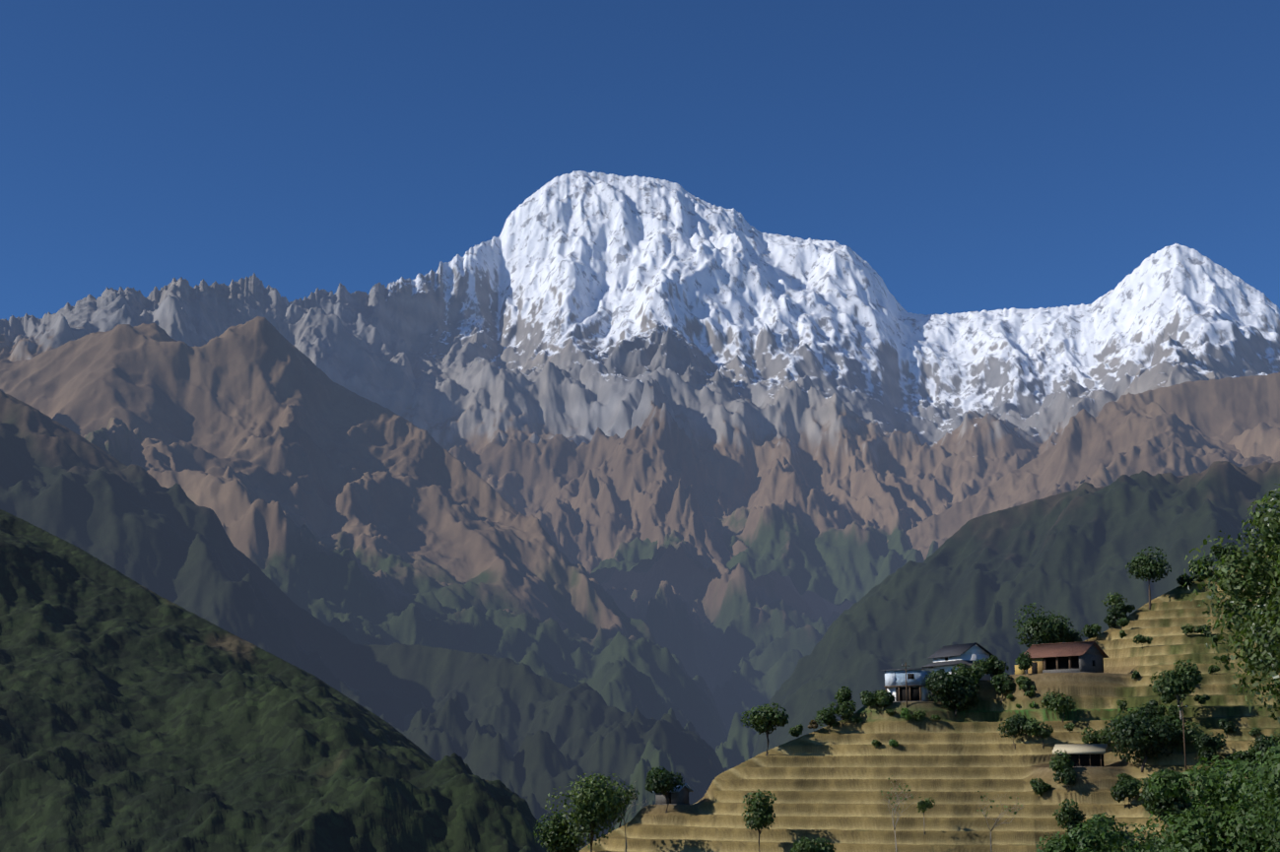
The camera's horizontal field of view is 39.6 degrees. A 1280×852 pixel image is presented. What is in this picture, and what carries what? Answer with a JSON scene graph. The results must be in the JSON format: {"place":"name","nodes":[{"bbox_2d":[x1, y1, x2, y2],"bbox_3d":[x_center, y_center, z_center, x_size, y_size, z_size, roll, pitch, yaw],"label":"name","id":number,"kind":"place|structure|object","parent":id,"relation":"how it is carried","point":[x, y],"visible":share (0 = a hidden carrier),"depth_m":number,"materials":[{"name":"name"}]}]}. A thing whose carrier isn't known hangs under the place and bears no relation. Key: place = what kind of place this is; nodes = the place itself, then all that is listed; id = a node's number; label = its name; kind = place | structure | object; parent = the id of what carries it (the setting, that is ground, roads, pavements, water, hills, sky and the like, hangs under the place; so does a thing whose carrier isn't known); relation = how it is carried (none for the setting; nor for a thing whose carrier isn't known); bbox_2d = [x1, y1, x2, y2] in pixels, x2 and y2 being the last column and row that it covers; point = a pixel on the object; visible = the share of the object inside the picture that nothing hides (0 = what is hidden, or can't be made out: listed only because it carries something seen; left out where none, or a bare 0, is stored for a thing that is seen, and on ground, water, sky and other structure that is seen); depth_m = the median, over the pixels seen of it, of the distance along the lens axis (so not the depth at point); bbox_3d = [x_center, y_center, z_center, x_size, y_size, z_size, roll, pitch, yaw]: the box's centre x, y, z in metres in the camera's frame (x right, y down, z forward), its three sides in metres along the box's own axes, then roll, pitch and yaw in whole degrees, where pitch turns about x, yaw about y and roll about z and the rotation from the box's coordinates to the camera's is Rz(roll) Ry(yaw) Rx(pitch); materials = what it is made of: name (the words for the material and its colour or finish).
{"place":"outdoors","nodes":[
{"label":"outdoors","id":0,"kind":"place"},
{"bbox_2d":[0,509,553,851],"bbox_3d":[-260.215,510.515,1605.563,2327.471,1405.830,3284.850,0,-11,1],"label":"forested hillside","id":1,"kind":"structure","parent":0,"point":[135,716],"depth_m":2074.31,"materials":[{"name":"green plant"}]},
{"bbox_2d":[0,390,724,850],"bbox_3d":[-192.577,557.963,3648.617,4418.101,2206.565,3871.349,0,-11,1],"label":"mountain ridge","id":2,"kind":"structure","parent":0,"point":[528,735],"depth_m":4724.60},
{"bbox_2d":[0,316,728,830],"bbox_3d":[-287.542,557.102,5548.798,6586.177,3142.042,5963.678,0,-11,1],"label":"mountain ridge","id":3,"kind":"structure","parent":0,"point":[351,515],"depth_m":7284.71,"materials":[{"name":"stone"}]},
{"bbox_2d":[0,170,1279,606],"bbox_3d":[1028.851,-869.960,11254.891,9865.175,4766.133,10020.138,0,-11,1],"label":"snowy mountain","id":4,"kind":"structure","parent":0,"point":[855,438],"depth_m":13187.31,"materials":[{"name":"white snow"}]},
{"bbox_2d":[0,0,1279,321],"label":"sky","id":5,"kind":"structure","parent":0,"point":[978,156],"materials":[{"name":"blue"}]},
{"bbox_2d":[448,324,840,733],"bbox_3d":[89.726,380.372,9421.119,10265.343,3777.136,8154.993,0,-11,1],"label":"mountain ridge","id":6,"kind":"structure","parent":0,"point":[738,640],"depth_m":9902.98,"materials":[{"name":"stone"}]},
{"bbox_2d":[579,547,1279,851],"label":"terraced hill","id":7,"kind":"structure","parent":0,"point":[829,783],"depth_m":228.14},
{"bbox_2d":[533,811,586,851],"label":"tree","id":8,"kind":"object","parent":7,"relation":"on","point":[555,839],"visible":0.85,"depth_m":221.66,"materials":[{"name":"green plant"}]},
{"bbox_2d":[544,771,631,851],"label":"light green tree","id":9,"kind":"object","parent":7,"relation":"on","point":[593,809],"visible":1,"depth_m":217.83,"materials":[{"name":"green plant"}]},
{"bbox_2d":[609,783,639,827],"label":"tree","id":10,"kind":"object","parent":7,"relation":"on","point":[632,793],"visible":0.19,"depth_m":232.81,"materials":[{"name":"green plant"}]},
{"bbox_2d":[606,779,649,851],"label":"bare tree","id":11,"kind":"object","parent":7,"relation":"on","point":[630,811],"visible":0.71,"depth_m":221.61,"materials":[{"name":"brown plant"}]},
{"bbox_2d":[644,766,684,812],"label":"dark round tree","id":12,"kind":"object","parent":7,"relation":"on","point":[659,780],"visible":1,"depth_m":229.81,"materials":[{"name":"green plant"}]},
{"bbox_2d":[654,783,693,805],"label":"house","id":13,"kind":"structure","parent":7,"relation":"on","point":[680,796],"depth_m":234.12,"materials":[{"name":"stone"}]},
{"bbox_2d":[741,789,777,851],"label":"tree on terraces","id":14,"kind":"object","parent":7,"relation":"on","point":[763,811],"visible":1,"depth_m":212.98,"materials":[{"name":"green plant"}]},
{"bbox_2d":[740,702,788,755],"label":"terrace tree","id":15,"kind":"object","parent":7,"relation":"on","point":[767,719],"visible":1,"depth_m":238.27,"materials":[{"name":"green plant"}]},
{"bbox_2d":[788,724,803,739],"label":"shrub","id":16,"kind":"object","parent":7,"relation":"on","point":[797,730],"visible":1,"depth_m":241.58,"materials":[{"name":"green plant"}]},
{"bbox_2d":[790,836,836,851],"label":"tree","id":17,"kind":"object","parent":7,"relation":"on","point":[803,845],"visible":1,"depth_m":203.94,"materials":[{"name":"green plant"}]},
{"bbox_2d":[808,720,818,732],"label":"rusty shrub","id":18,"kind":"object","parent":7,"relation":"on","point":[813,724],"visible":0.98,"depth_m":242.30,"materials":[{"name":"brown plant"}]},
{"bbox_2d":[813,707,839,727],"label":"tree","id":19,"kind":"object","parent":7,"relation":"on","point":[826,716],"visible":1,"depth_m":241.21,"materials":[{"name":"green plant"}]},
{"bbox_2d":[828,699,857,725],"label":"tree","id":20,"kind":"object","parent":7,"relation":"on","point":[844,710],"visible":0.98,"depth_m":243.09,"materials":[{"name":"green plant"}]},
{"bbox_2d":[834,686,852,704],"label":"slender tree","id":21,"kind":"object","parent":7,"relation":"on","point":[843,695],"visible":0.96,"depth_m":244.81,"materials":[{"name":"green plant"}]},
{"bbox_2d":[859,690,877,714],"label":"tree","id":22,"kind":"object","parent":7,"relation":"on","point":[865,698],"visible":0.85,"depth_m":242.07,"materials":[{"name":"green plant"}]},
{"bbox_2d":[875,689,892,711],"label":"tree","id":23,"kind":"object","parent":7,"relation":"on","point":[882,700],"visible":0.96,"depth_m":240.92,"materials":[{"name":"green plant"}]},
{"bbox_2d":[877,689,895,707],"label":"tree","id":24,"kind":"object","parent":7,"relation":"on","point":[891,699],"visible":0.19,"depth_m":241.41,"materials":[{"name":"green plant"}]},
{"bbox_2d":[888,739,899,748],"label":"garden bush","id":25,"kind":"object","parent":7,"relation":"on","point":[894,743],"visible":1,"depth_m":233.39,"materials":[{"name":"green plant"}]},
{"bbox_2d":[880,775,926,851],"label":"bare tree","id":26,"kind":"object","parent":7,"relation":"on","point":[895,798],"visible":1,"depth_m":206.84,"materials":[{"name":"brown plant"}]},
{"bbox_2d":[900,708,912,720],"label":"garden bush","id":27,"kind":"object","parent":7,"relation":"on","point":[905,713],"visible":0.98,"depth_m":238.77,"materials":[{"name":"green plant"}]},
{"bbox_2d":[880,668,933,702],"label":"house","id":28,"kind":"structure","parent":7,"relation":"on","point":[895,683],"depth_m":245.04,"materials":[{"name":"paint"}]},
{"bbox_2d":[912,710,926,721],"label":"garden bush","id":29,"kind":"object","parent":7,"relation":"on","point":[917,715],"visible":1,"depth_m":238.78,"materials":[{"name":"green plant"}]},
{"bbox_2d":[915,798,935,834],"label":"tree","id":30,"kind":"object","parent":7,"relation":"on","point":[922,806],"visible":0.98,"depth_m":210.10,"materials":[{"name":"green plant"}]},
{"bbox_2d":[922,670,980,717],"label":"tree","id":31,"kind":"object","parent":7,"relation":"on","point":[961,690],"depth_m":240.75,"materials":[{"name":"green plant"}]},
{"bbox_2d":[920,642,1001,680],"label":"white house","id":32,"kind":"structure","parent":7,"relation":"on","point":[947,658],"depth_m":249.69,"materials":[{"name":"stone"}]},
{"bbox_2d":[951,663,977,676],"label":"tree","id":33,"kind":"object","parent":7,"relation":"on","point":[965,670],"visible":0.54,"depth_m":244.27,"materials":[{"name":"green plant"}]},
{"bbox_2d":[963,667,984,682],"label":"tree","id":34,"kind":"object","parent":7,"relation":"on","point":[978,674],"visible":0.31,"depth_m":243.47,"materials":[{"name":"green plant"}]},
{"bbox_2d":[970,655,997,680],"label":"tree","id":35,"kind":"object","parent":7,"relation":"on","point":[987,666],"visible":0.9,"depth_m":245.37,"materials":[{"name":"green plant"}]},
{"bbox_2d":[976,789,1024,851],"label":"bare tree","id":36,"kind":"object","parent":7,"relation":"on","point":[1015,812],"visible":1,"depth_m":201.35,"materials":[{"name":"brown plant"}]},
{"bbox_2d":[992,659,1009,674],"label":"tree","id":37,"kind":"object","parent":7,"relation":"on","point":[998,667],"visible":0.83,"depth_m":245.03,"materials":[{"name":"green plant"}]},
{"bbox_2d":[990,673,1014,705],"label":"tree","id":38,"kind":"object","parent":7,"relation":"on","point":[1001,684],"visible":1,"depth_m":241.77,"materials":[{"name":"green plant"}]},
{"bbox_2d":[997,714,1030,748],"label":"tree","id":39,"kind":"object","parent":7,"relation":"on","point":[1014,725],"visible":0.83,"depth_m":229.26,"materials":[{"name":"green plant"}]},
{"bbox_2d":[1014,652,1032,674],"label":"tree","id":40,"kind":"object","parent":7,"relation":"on","point":[1024,661],"visible":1,"depth_m":240.92,"materials":[{"name":"green plant"}]},
{"bbox_2d":[1015,675,1031,695],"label":"tree","id":41,"kind":"object","parent":7,"relation":"on","point":[1023,682],"visible":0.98,"depth_m":239.15,"materials":[{"name":"green plant"}]},
{"bbox_2d":[1023,689,1035,702],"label":"tree","id":42,"kind":"object","parent":7,"relation":"on","point":[1029,693],"visible":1,"depth_m":238.31,"materials":[{"name":"green plant"}]},
{"bbox_2d":[1020,718,1053,748],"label":"tree","id":43,"kind":"object","parent":7,"relation":"on","point":[1035,728],"visible":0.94,"depth_m":227.65,"materials":[{"name":"green plant"}]},
{"bbox_2d":[1029,777,1051,798],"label":"bush","id":44,"kind":"object","parent":7,"relation":"on","point":[1040,787],"visible":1,"depth_m":215.73,"materials":[{"name":"green plant"}]},
{"bbox_2d":[1012,603,1074,647],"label":"tree","id":45,"kind":"object","parent":7,"relation":"on","point":[1041,630],"visible":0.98,"depth_m":254.87,"materials":[{"name":"green plant"}]},
{"bbox_2d":[1040,689,1076,723],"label":"tree","id":46,"kind":"object","parent":7,"relation":"on","point":[1058,703],"visible":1,"depth_m":232.93,"materials":[{"name":"green plant"}]},
{"bbox_2d":[1048,749,1074,772],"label":"tree","id":47,"kind":"object","parent":7,"relation":"on","point":[1058,763],"visible":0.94,"depth_m":215.67,"materials":[{"name":"green plant"}]},
{"bbox_2d":[1014,641,1108,674],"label":"stone house","id":48,"kind":"structure","parent":7,"relation":"on","point":[1079,657],"depth_m":244.90,"materials":[{"name":"brown"}]},
{"bbox_2d":[1052,767,1077,795],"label":"tree","id":49,"kind":"object","parent":7,"relation":"on","point":[1067,778],"visible":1,"depth_m":214.04,"materials":[{"name":"green plant"}]},
{"bbox_2d":[1052,799,1085,829],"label":"tree","id":50,"kind":"object","parent":7,"relation":"on","point":[1066,813],"visible":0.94,"depth_m":207.45,"materials":[{"name":"green plant"}]},
{"bbox_2d":[1064,723,1075,733],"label":"bush","id":51,"kind":"object","parent":7,"relation":"on","point":[1069,726],"visible":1,"depth_m":229.98,"materials":[{"name":"green plant"}]},
{"bbox_2d":[1065,818,1082,834],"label":"bush","id":52,"kind":"object","parent":7,"relation":"on","point":[1074,823],"visible":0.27,"depth_m":206.78,"materials":[{"name":"green plant"}]},
{"bbox_2d":[1065,628,1083,642],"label":"ridge bush","id":53,"kind":"object","parent":7,"relation":"on","point":[1075,638],"visible":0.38,"depth_m":256.78,"materials":[{"name":"green plant"}]},
{"bbox_2d":[1052,743,1107,767],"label":"thatch shed","id":54,"kind":"structure","parent":7,"relation":"on","point":[1089,755],"depth_m":219.82,"materials":[{"name":"stone"}]},
{"bbox_2d":[1082,625,1101,641],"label":"ridge bush","id":55,"kind":"object","parent":7,"relation":"on","point":[1090,632],"visible":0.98,"depth_m":257.62,"materials":[{"name":"green plant"}]},
{"bbox_2d":[1080,727,1116,744],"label":"bush","id":56,"kind":"object","parent":7,"relation":"on","point":[1097,737],"visible":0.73,"depth_m":225.50,"materials":[{"name":"green plant"}]},
{"bbox_2d":[1103,615,1116,629],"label":"ridge bush","id":57,"kind":"object","parent":7,"relation":"on","point":[1110,622],"visible":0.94,"depth_m":261.07,"materials":[{"name":"green plant"}]},
{"bbox_2d":[1101,592,1127,608],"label":"crest tree","id":58,"kind":"object","parent":7,"relation":"on","point":[1114,600],"visible":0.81,"depth_m":262.86,"materials":[{"name":"green plant"}]},
{"bbox_2d":[1106,603,1128,626],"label":"ridge bush","id":59,"kind":"object","parent":7,"relation":"on","point":[1120,611],"visible":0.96,"depth_m":261.00,"materials":[{"name":"green plant"}]},
{"bbox_2d":[1109,776,1131,808],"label":"bush","id":60,"kind":"object","parent":7,"relation":"on","point":[1116,796],"visible":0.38,"depth_m":210.07,"materials":[{"name":"green plant"}]},
{"bbox_2d":[1116,699,1127,711],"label":"bush","id":61,"kind":"object","parent":7,"relation":"on","point":[1121,705],"visible":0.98,"depth_m":231.88,"materials":[{"name":"green plant"}]},
{"bbox_2d":[1116,617,1130,630],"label":"ridge bush","id":62,"kind":"object","parent":7,"relation":"on","point":[1123,623],"visible":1,"depth_m":255.61,"materials":[{"name":"green plant"}]},
{"bbox_2d":[1116,773,1133,779],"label":"bush","id":63,"kind":"object","parent":7,"relation":"on","point":[1122,775],"visible":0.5,"depth_m":214.44,"materials":[{"name":"green plant"}]},
{"bbox_2d":[1113,777,1142,808],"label":"tree","id":64,"kind":"object","parent":7,"relation":"on","point":[1132,789],"visible":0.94,"depth_m":209.32,"materials":[{"name":"green plant"}]},
{"bbox_2d":[1131,670,1140,681],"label":"bush","id":65,"kind":"object","parent":7,"relation":"on","point":[1136,674],"visible":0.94,"depth_m":238.18,"materials":[{"name":"green plant"}]},
{"bbox_2d":[1102,706,1178,772],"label":"tree","id":66,"kind":"object","parent":7,"relation":"on","point":[1140,733],"visible":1,"depth_m":215.66,"materials":[{"name":"green plant"}]},
{"bbox_2d":[1132,634,1152,649],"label":"bush","id":67,"kind":"object","parent":7,"relation":"on","point":[1139,639],"visible":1,"depth_m":246.45,"materials":[{"name":"green plant"}]},
{"bbox_2d":[1136,699,1157,718],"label":"bush","id":68,"kind":"object","parent":7,"relation":"on","point":[1149,707],"visible":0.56,"depth_m":225.64,"materials":[{"name":"green plant"}]},
{"bbox_2d":[1125,546,1171,610],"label":"crest tree","id":69,"kind":"object","parent":7,"relation":"on","point":[1144,566],"visible":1,"depth_m":263.96,"materials":[{"name":"green plant"}]},
{"bbox_2d":[1152,704,1166,717],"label":"bush","id":70,"kind":"object","parent":7,"relation":"on","point":[1161,708],"visible":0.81,"depth_m":225.12,"materials":[{"name":"green plant"}]},
{"bbox_2d":[1152,805,1179,824],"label":"bush","id":71,"kind":"object","parent":7,"relation":"on","point":[1159,814],"visible":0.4,"depth_m":203.33,"materials":[{"name":"green plant"}]},
{"bbox_2d":[1151,715,1182,729],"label":"bush","id":72,"kind":"object","parent":7,"relation":"on","point":[1170,718],"visible":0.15,"depth_m":220.02,"materials":[{"name":"green plant"}]},
{"bbox_2d":[1137,770,1199,821],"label":"bush","id":73,"kind":"object","parent":7,"relation":"on","point":[1176,802],"visible":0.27,"depth_m":203.21,"materials":[{"name":"green plant"}]},
{"bbox_2d":[1160,696,1176,704],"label":"bush","id":74,"kind":"object","parent":7,"relation":"on","point":[1166,700],"visible":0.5,"depth_m":228.14,"materials":[{"name":"green plant"}]},
{"bbox_2d":[1148,659,1203,719],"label":"tree","id":75,"kind":"object","parent":7,"relation":"on","point":[1180,681],"visible":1,"depth_m":221.71,"materials":[{"name":"green plant"}]},
{"bbox_2d":[1165,704,1187,718],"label":"bush","id":76,"kind":"object","parent":7,"relation":"on","point":[1173,710],"visible":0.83,"depth_m":224.19,"materials":[{"name":"green plant"}]},
{"bbox_2d":[1177,702,1187,776],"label":"utility pole","id":77,"kind":"object","parent":7,"relation":"on","point":[1181,707],"visible":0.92,"depth_m":211.93,"materials":[{"name":"brown wood"}]},
{"bbox_2d":[1165,719,1204,754],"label":"bush","id":78,"kind":"object","parent":7,"relation":"on","point":[1179,737],"visible":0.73,"depth_m":216.69,"materials":[{"name":"green plant"}]},
{"bbox_2d":[1175,574,1194,589],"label":"ridge bush","id":79,"kind":"object","parent":7,"relation":"on","point":[1181,579],"visible":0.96,"depth_m":265.76,"materials":[{"name":"green plant"}]},
{"bbox_2d":[1180,623,1194,637],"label":"bush","id":80,"kind":"object","parent":7,"relation":"on","point":[1186,629],"visible":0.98,"depth_m":244.85,"materials":[{"name":"green plant"}]},
{"bbox_2d":[1187,554,1215,587],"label":"round bush","id":81,"kind":"object","parent":7,"relation":"on","point":[1203,560],"visible":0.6,"depth_m":264.51,"materials":[{"name":"green plant"}]},
{"bbox_2d":[1193,694,1211,706],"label":"bush","id":82,"kind":"object","parent":7,"relation":"on","point":[1201,700],"visible":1,"depth_m":225.92,"materials":[{"name":"green plant"}]},
{"bbox_2d":[1193,624,1212,634],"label":"bush","id":83,"kind":"object","parent":7,"relation":"on","point":[1199,629],"visible":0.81,"depth_m":244.10,"materials":[{"name":"green plant"}]},
{"bbox_2d":[1193,732,1226,761],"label":"bush","id":84,"kind":"object","parent":7,"relation":"on","point":[1208,750],"visible":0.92,"depth_m":212.79,"materials":[{"name":"green plant"}]},
{"bbox_2d":[1210,544,1224,562],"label":"ridge bush","id":85,"kind":"object","parent":7,"relation":"on","point":[1216,552],"visible":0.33,"depth_m":271.17,"materials":[{"name":"green plant"}]},
{"bbox_2d":[1216,718,1237,738],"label":"bush","id":86,"kind":"object","parent":7,"relation":"on","point":[1227,726],"visible":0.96,"depth_m":219.21,"materials":[{"name":"green plant"}]},
{"bbox_2d":[1222,541,1240,558],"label":"ridge bush","id":87,"kind":"object","parent":7,"relation":"on","point":[1227,546],"visible":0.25,"depth_m":270.65,"materials":[{"name":"green plant"}]},
{"bbox_2d":[1224,546,1242,561],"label":"ridge bush","id":88,"kind":"object","parent":7,"relation":"on","point":[1230,549],"visible":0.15,"depth_m":269.52,"materials":[{"name":"green plant"}]},
{"bbox_2d":[1232,750,1254,763],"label":"bush","id":89,"kind":"object","parent":7,"relation":"on","point":[1246,755],"visible":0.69,"depth_m":210.72,"materials":[{"name":"green plant"}]},
{"bbox_2d":[1248,727,1260,736],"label":"bush","id":90,"kind":"object","parent":7,"relation":"on","point":[1254,731],"visible":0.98,"depth_m":217.81,"materials":[{"name":"green plant"}]},
{"bbox_2d":[1248,732,1279,764],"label":"bush","id":91,"kind":"object","parent":7,"relation":"on","point":[1256,751],"visible":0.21,"depth_m":209.51,"materials":[{"name":"green plant"}]},
{"bbox_2d":[1251,734,1279,756],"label":"bush","id":92,"kind":"object","parent":7,"relation":"on","point":[1267,742],"visible":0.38,"depth_m":209.21,"materials":[{"name":"green plant"}]},
{"bbox_2d":[684,372,1279,771],"bbox_3d":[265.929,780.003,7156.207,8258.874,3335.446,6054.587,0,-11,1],"label":"mountain ridge","id":93,"kind":"structure","parent":0,"point":[1186,429],"depth_m":9580.28,"materials":[{"name":"stone"}]},
{"bbox_2d":[751,461,1279,757],"bbox_3d":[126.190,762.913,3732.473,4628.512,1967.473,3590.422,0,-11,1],"label":"forested hill","id":94,"kind":"structure","parent":0,"point":[983,577],"depth_m":4718.10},
{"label":"sloping ground","id":95,"kind":"structure","parent":0,"visible":0},
{"bbox_2d":[1035,812,1160,851],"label":"tree","id":96,"kind":"object","parent":95,"relation":"on","point":[1080,841],"visible":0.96,"depth_m":94.06,"materials":[{"name":"green plant"}]},
{"bbox_2d":[1133,755,1279,851],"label":"tree","id":97,"kind":"object","parent":95,"relation":"on","point":[1203,831],"visible":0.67,"depth_m":84.09,"materials":[{"name":"green plant"}]},
{"bbox_2d":[1182,483,1279,724],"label":"tree","id":98,"kind":"object","parent":95,"relation":"on","point":[1262,633],"visible":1,"depth_m":57.75,"materials":[{"name":"green plant"}]},
{"bbox_2d":[1234,737,1279,851],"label":"tree","id":99,"kind":"object","parent":95,"relation":"on","point":[1271,802],"visible":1,"depth_m":73.18,"materials":[{"name":"green plant"}]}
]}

